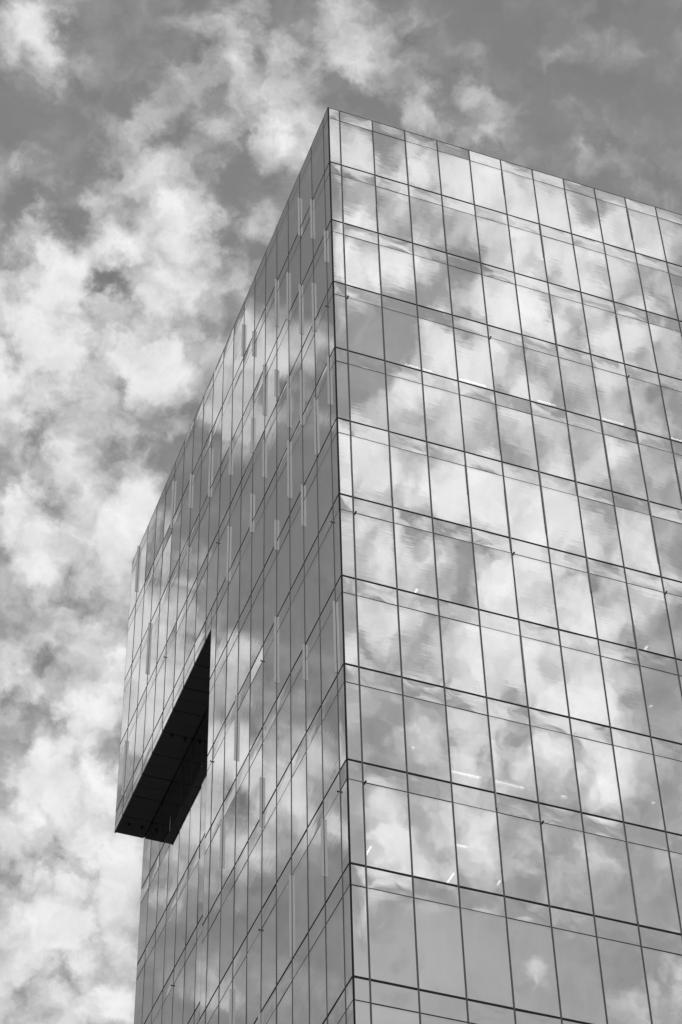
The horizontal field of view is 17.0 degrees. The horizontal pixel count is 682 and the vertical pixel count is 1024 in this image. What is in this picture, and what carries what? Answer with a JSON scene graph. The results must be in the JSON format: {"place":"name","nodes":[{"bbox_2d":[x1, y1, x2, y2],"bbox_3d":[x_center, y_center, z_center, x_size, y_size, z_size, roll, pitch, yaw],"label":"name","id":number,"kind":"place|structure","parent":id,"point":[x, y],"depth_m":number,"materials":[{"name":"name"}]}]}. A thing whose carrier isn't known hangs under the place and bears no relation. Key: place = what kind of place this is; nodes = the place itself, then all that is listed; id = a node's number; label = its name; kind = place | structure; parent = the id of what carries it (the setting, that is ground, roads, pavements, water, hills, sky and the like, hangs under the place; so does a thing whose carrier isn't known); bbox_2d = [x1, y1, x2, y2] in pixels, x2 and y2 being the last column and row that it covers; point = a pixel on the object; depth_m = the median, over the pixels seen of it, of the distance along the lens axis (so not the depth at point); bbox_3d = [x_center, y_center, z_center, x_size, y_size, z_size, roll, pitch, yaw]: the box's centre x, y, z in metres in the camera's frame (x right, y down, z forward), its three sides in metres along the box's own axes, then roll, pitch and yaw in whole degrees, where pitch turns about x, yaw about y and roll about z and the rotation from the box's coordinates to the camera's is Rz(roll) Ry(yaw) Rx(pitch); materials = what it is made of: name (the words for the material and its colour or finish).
{"place":"outdoors","nodes":[
{"label":"outdoors","id":0,"kind":"place"},
{"bbox_2d":[0,0,681,1023],"label":"sky","id":1,"kind":"structure","parent":0,"point":[153,153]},
{"bbox_2d":[114,107,681,1023],"bbox_3d":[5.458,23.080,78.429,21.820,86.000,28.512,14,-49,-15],"label":"office tower","id":2,"kind":"structure","parent":0,"point":[400,741],"depth_m":81.32,"materials":[{"name":"grey glass"}]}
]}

